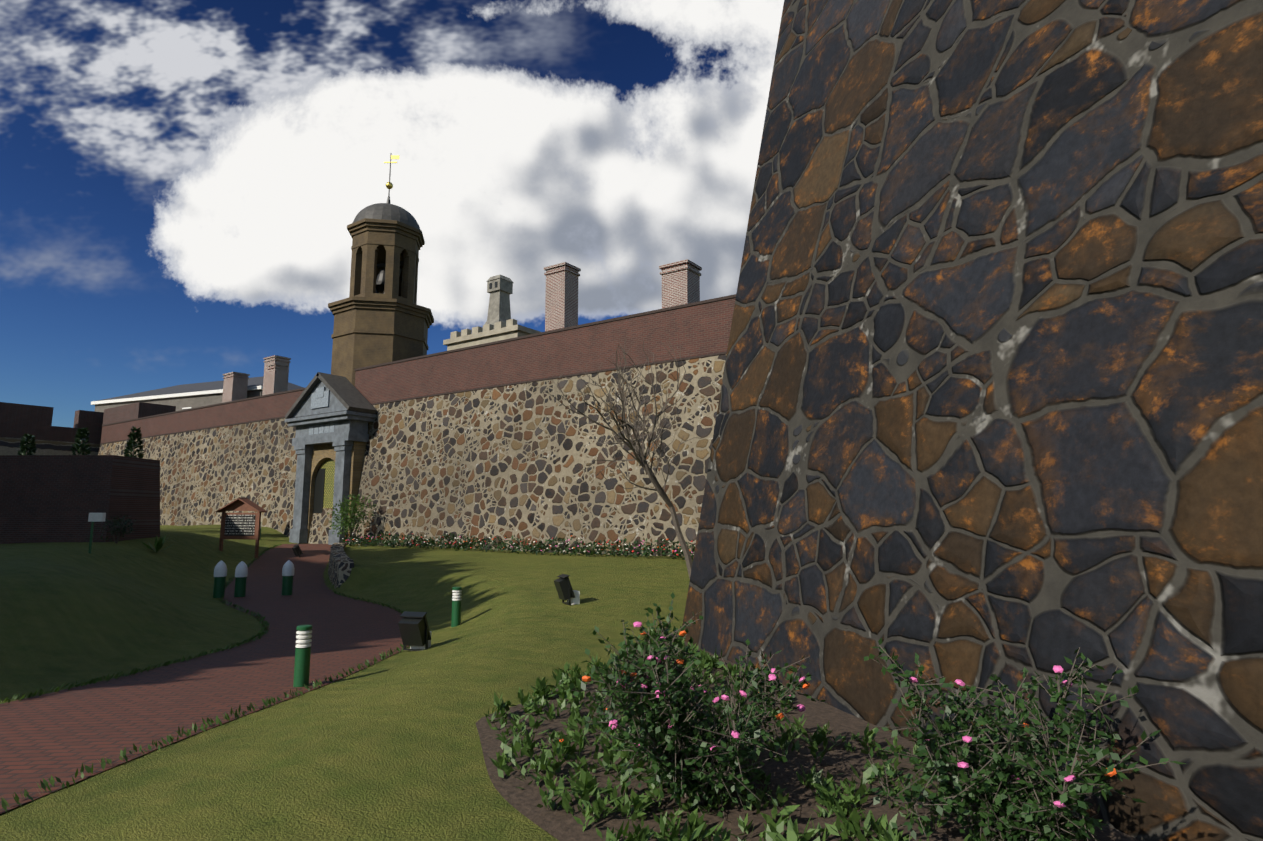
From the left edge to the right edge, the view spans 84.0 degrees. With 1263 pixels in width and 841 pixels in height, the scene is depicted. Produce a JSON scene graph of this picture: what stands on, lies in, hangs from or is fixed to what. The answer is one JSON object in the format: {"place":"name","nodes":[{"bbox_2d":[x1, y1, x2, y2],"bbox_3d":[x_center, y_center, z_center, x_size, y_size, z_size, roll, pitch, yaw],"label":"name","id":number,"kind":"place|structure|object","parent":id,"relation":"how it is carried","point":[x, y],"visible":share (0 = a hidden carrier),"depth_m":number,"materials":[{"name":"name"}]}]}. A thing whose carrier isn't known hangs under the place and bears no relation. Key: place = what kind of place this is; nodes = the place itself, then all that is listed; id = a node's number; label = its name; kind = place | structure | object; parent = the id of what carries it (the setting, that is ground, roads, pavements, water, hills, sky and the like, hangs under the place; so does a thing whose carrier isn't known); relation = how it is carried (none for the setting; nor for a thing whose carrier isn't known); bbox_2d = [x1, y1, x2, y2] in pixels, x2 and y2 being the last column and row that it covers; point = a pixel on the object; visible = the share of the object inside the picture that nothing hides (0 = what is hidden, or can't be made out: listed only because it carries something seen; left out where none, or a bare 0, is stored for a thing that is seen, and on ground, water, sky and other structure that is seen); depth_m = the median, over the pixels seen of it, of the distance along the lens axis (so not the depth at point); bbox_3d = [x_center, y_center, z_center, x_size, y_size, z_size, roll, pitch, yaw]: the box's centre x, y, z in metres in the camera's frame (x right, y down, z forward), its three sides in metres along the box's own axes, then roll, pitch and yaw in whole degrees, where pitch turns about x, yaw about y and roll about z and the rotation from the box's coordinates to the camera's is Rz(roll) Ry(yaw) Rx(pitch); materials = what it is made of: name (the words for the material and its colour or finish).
{"place":"outdoors","nodes":[
{"label":"outdoors","id":0,"kind":"place"},
{"bbox_2d":[0,402,175,443],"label":"bastion parapet wall","id":1,"kind":"structure","parent":0,"point":[18,420],"depth_m":51.79,"materials":[{"name":"brick"}]},
{"bbox_2d":[0,544,408,813],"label":"brick path","id":2,"kind":"structure","parent":0,"point":[63,735],"depth_m":8.72,"materials":[{"name":"red brick"}]},
{"bbox_2d":[0,544,409,811],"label":"path edge grass","id":3,"kind":"structure","parent":0,"point":[263,631],"depth_m":8.29,"materials":[{"name":"green plant"}]},
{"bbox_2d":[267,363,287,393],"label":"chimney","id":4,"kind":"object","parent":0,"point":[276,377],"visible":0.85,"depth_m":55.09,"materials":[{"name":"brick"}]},
{"bbox_2d":[0,525,692,840],"bbox_3d":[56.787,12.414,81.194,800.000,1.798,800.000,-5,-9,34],"label":"ground","id":5,"kind":"structure","parent":0,"point":[389,748],"depth_m":8.79,"materials":[{"name":"green plant"}]},
{"bbox_2d":[18,433,36,454],"bbox_3d":[-27.859,2.943,32.150,2.080,4.746,2.077,-5,-9,34],"label":"conifer","id":6,"kind":"object","parent":5,"relation":"on","point":[30,450],"visible":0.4,"depth_m":32.28,"materials":[{"name":"green plant"}]},
{"bbox_2d":[0,437,100,454],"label":"bastion wall","id":7,"kind":"structure","parent":5,"relation":"on","point":[9,446],"depth_m":51.83,"materials":[{"name":"stone"}]},
{"bbox_2d":[0,455,159,543],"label":"outwork wall","id":8,"kind":"structure","parent":5,"relation":"on","point":[51,498],"depth_m":26.31,"materials":[{"name":"brick"}]},
{"bbox_2d":[69,427,90,454],"bbox_3d":[-25.179,2.731,31.849,2.042,4.949,2.121,-5,-9,34],"label":"conifer","id":9,"kind":"object","parent":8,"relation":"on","point":[81,448],"visible":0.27,"depth_m":32.00,"materials":[{"name":"green plant"}]},
{"bbox_2d":[88,513,105,553],"bbox_3d":[-15.767,3.316,20.639,0.420,1.200,0.120,0,-8,1],"label":"sign post","id":10,"kind":"object","parent":5,"relation":"on","point":[96,517],"visible":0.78,"depth_m":20.64,"materials":[{"name":"white metal"}]},
{"bbox_2d":[94,515,136,542],"bbox_3d":[-18.483,3.891,25.192,1.017,1.050,1.214,-5,-9,34],"label":"shrub","id":11,"kind":"object","parent":5,"relation":"on","point":[123,531],"visible":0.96,"depth_m":25.13,"materials":[{"name":"green plant"}]},
{"bbox_2d":[122,426,144,457],"bbox_3d":[-22.545,2.666,31.689,1.946,4.881,2.010,1,-8,-9],"label":"conifer","id":12,"kind":"object","parent":5,"relation":"on","point":[131,445],"visible":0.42,"depth_m":31.83,"materials":[{"name":"green plant"}]},
{"bbox_2d":[142,535,173,552],"bbox_3d":[-16.926,4.376,24.947,1.032,0.659,0.843,1,-8,-6],"label":"agave plant","id":13,"kind":"object","parent":5,"relation":"on","point":[158,545],"visible":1,"depth_m":24.93,"materials":[{"name":"green plant"}]},
{"bbox_2d":[91,376,303,411],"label":"georgian block","id":14,"kind":"structure","parent":5,"relation":"on","point":[187,396],"depth_m":64.06,"materials":[{"name":"grey brick"}]},
{"bbox_2d":[222,372,249,402],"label":"chimney","id":15,"kind":"object","parent":14,"relation":"attached to","point":[235,384],"visible":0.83,"depth_m":58.61,"materials":[{"name":"brick"}]},
{"bbox_2d":[262,355,290,394],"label":"chimney","id":16,"kind":"object","parent":14,"relation":"attached to","point":[277,359],"visible":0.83,"depth_m":57.22,"materials":[{"name":"brick"}]},
{"bbox_2d":[213,560,226,597],"bbox_3d":[-11.475,4.434,19.564,0.322,1.050,0.322,-5,-9,34],"label":"bollard","id":17,"kind":"object","parent":5,"relation":"on","point":[220,572],"visible":0.96,"depth_m":19.45,"materials":[{"name":"green paint"}]},
{"bbox_2d":[234,561,247,596],"bbox_3d":[-11.013,4.494,19.785,0.322,1.050,0.322,-5,-9,34],"label":"bollard","id":18,"kind":"object","parent":5,"relation":"on","point":[241,572],"visible":0.98,"depth_m":19.68,"materials":[{"name":"green paint"}]},
{"bbox_2d":[215,497,267,557],"bbox_3d":[-16.528,4.520,29.649,2.095,2.514,0.500,-1,-8,10],"label":"notice board","id":19,"kind":"object","parent":5,"relation":"on","point":[240,525],"visible":0.94,"depth_m":29.64,"materials":[{"name":"brown wood"}]},
{"bbox_2d":[281,560,293,594],"bbox_3d":[-9.909,4.556,20.233,0.322,1.050,0.322,-5,-9,34],"label":"bollard","id":20,"kind":"object","parent":5,"relation":"on","point":[287,575],"visible":0.94,"depth_m":20.12,"materials":[{"name":"green paint"}]},
{"bbox_2d":[292,544,302,557],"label":"floodlight gate","id":21,"kind":"structure","parent":5,"relation":"on","point":[296,549],"depth_m":30.38,"materials":[{"name":"black metal"}]},
{"bbox_2d":[293,625,312,686],"bbox_3d":[-4.161,3.007,8.878,0.185,0.800,0.185,-5,-9,34],"label":"bollard light","id":22,"kind":"object","parent":5,"relation":"on","point":[302,662],"visible":0.94,"depth_m":8.82,"materials":[{"name":"green paint"}]},
{"bbox_2d":[285,372,376,544],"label":"gate","id":23,"kind":"structure","parent":5,"relation":"on","point":[329,417],"depth_m":34.73,"materials":[{"name":"grey stone"}]},
{"bbox_2d":[328,543,353,587],"bbox_3d":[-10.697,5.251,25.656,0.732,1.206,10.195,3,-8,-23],"label":"rock","id":24,"kind":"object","parent":5,"relation":"on","point":[341,564],"depth_m":21.87,"materials":[{"name":"stone"}]},
{"bbox_2d":[327,494,376,545],"bbox_3d":[-12.529,4.425,31.381,2.117,2.373,1.495,2,-8,-17],"label":"shrub","id":25,"kind":"object","parent":5,"relation":"on","point":[349,523],"visible":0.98,"depth_m":31.28,"materials":[{"name":"green plant"}]},
{"bbox_2d":[98,354,725,556],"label":"curtain wall","id":26,"kind":"structure","parent":5,"relation":"on","point":[509,461],"depth_m":28.71,"materials":[{"name":"stone"}]},
{"bbox_2d":[100,388,304,443],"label":"parapet wall","id":27,"kind":"structure","parent":26,"relation":"on","point":[278,405],"depth_m":44.33,"materials":[{"name":"brick"}]},
{"bbox_2d":[328,153,433,386],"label":"bell tower","id":28,"kind":"structure","parent":26,"relation":"on","point":[381,316],"depth_m":37.38,"materials":[{"name":"ochre plaster"},{"name":"grey lead"},{"name":"gold"}]},
{"bbox_2d":[355,294,735,404],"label":"parapet wall","id":29,"kind":"structure","parent":26,"relation":"on","point":[698,329],"depth_m":27.95,"materials":[{"name":"brick"}]},
{"bbox_2d":[544,262,580,330],"bbox_3d":[-3.335,-3.607,33.313,1.360,7.660,1.160,-5,-9,34],"label":"chimney","id":30,"kind":"object","parent":26,"relation":"on","point":[561,303],"visible":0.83,"depth_m":33.21,"materials":[{"name":"brick"}]},
{"bbox_2d":[659,259,701,308],"bbox_3d":[2.091,-3.466,29.503,1.410,6.360,1.210,-5,-9,34],"label":"chimney","id":31,"kind":"object","parent":26,"relation":"on","point":[680,282],"visible":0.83,"depth_m":29.37,"materials":[{"name":"brick"}]},
{"bbox_2d":[398,611,431,650],"bbox_3d":[-3.531,3.466,11.508,0.420,0.653,0.517,-2,-8,15],"label":"floodlight","id":32,"kind":"object","parent":5,"relation":"on","point":[415,632],"visible":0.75,"depth_m":11.38,"materials":[{"name":"black metal"}]},
{"bbox_2d":[451,587,461,626],"bbox_3d":[-3.462,3.694,13.882,0.185,0.780,0.185,-5,-9,34],"label":"bollard light","id":33,"kind":"object","parent":5,"relation":"on","point":[456,609],"visible":1,"depth_m":13.81,"materials":[{"name":"green paint"}]},
{"bbox_2d":[443,275,539,350],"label":"pale block","id":34,"kind":"structure","parent":5,"relation":"on","point":[499,324],"depth_m":36.06,"materials":[{"name":"paint"}]},
{"bbox_2d":[328,531,694,559],"bbox_3d":[-2.844,4.559,24.838,25.472,1.080,1.542,-5,-9,34],"label":"flower border","id":35,"kind":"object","parent":5,"relation":"on","point":[470,543],"depth_m":25.39,"materials":[{"name":"green plant"}]},
{"bbox_2d":[554,574,579,604],"bbox_3d":[-1.265,3.321,13.757,0.450,0.590,0.378,4,-9,-25],"label":"floodlight","id":36,"kind":"object","parent":5,"relation":"on","point":[566,591],"visible":0.94,"depth_m":13.62,"materials":[{"name":"black metal"}]},
{"bbox_2d":[543,338,701,578],"bbox_3d":[-0.427,0.936,16.745,3.503,5.708,4.137,5,-9,-32],"label":"bare tree","id":37,"kind":"object","parent":5,"relation":"on","point":[640,454],"visible":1,"depth_m":16.47,"materials":[{"name":"brown plant"}]},
{"bbox_2d":[475,632,1140,840],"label":"rose bed soil","id":38,"kind":"structure","parent":5,"relation":"on","point":[559,823],"depth_m":4.68,"materials":[{"name":"brown soil"}]},
{"bbox_2d":[612,635,694,700],"bbox_3d":[0.184,2.384,6.588,0.632,0.734,1.030,-5,-9,34],"label":"rose bush","id":39,"kind":"object","parent":38,"relation":"on","point":[679,666],"visible":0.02,"depth_m":6.67,"materials":[{"name":"green plant"}]},
{"bbox_2d":[569,592,826,821],"bbox_3d":[0.358,1.850,4.439,1.552,1.445,1.838,-4,-9,25],"label":"rose bush","id":40,"kind":"object","parent":38,"relation":"on","point":[666,727],"visible":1,"depth_m":4.20,"materials":[{"name":"green plant"}]},
{"bbox_2d":[484,626,1101,840],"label":"bed ground cover","id":41,"kind":"object","parent":38,"relation":"on","point":[584,786],"visible":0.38,"depth_m":4.53,"materials":[{"name":"green plant"}]},
{"bbox_2d":[864,638,1185,840],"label":"rose bush","id":42,"kind":"object","parent":38,"relation":"on","point":[1010,805],"visible":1,"depth_m":3.65,"materials":[{"name":"green plant"}]},
{"bbox_2d":[682,0,1262,840],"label":"bastion wall","id":43,"kind":"structure","parent":5,"relation":"on","point":[990,394],"depth_m":5.41,"materials":[{"name":"stone"}]},
{"bbox_2d":[0,0,783,427],"label":"sky","id":44,"kind":"structure","parent":0,"point":[182,182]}
]}

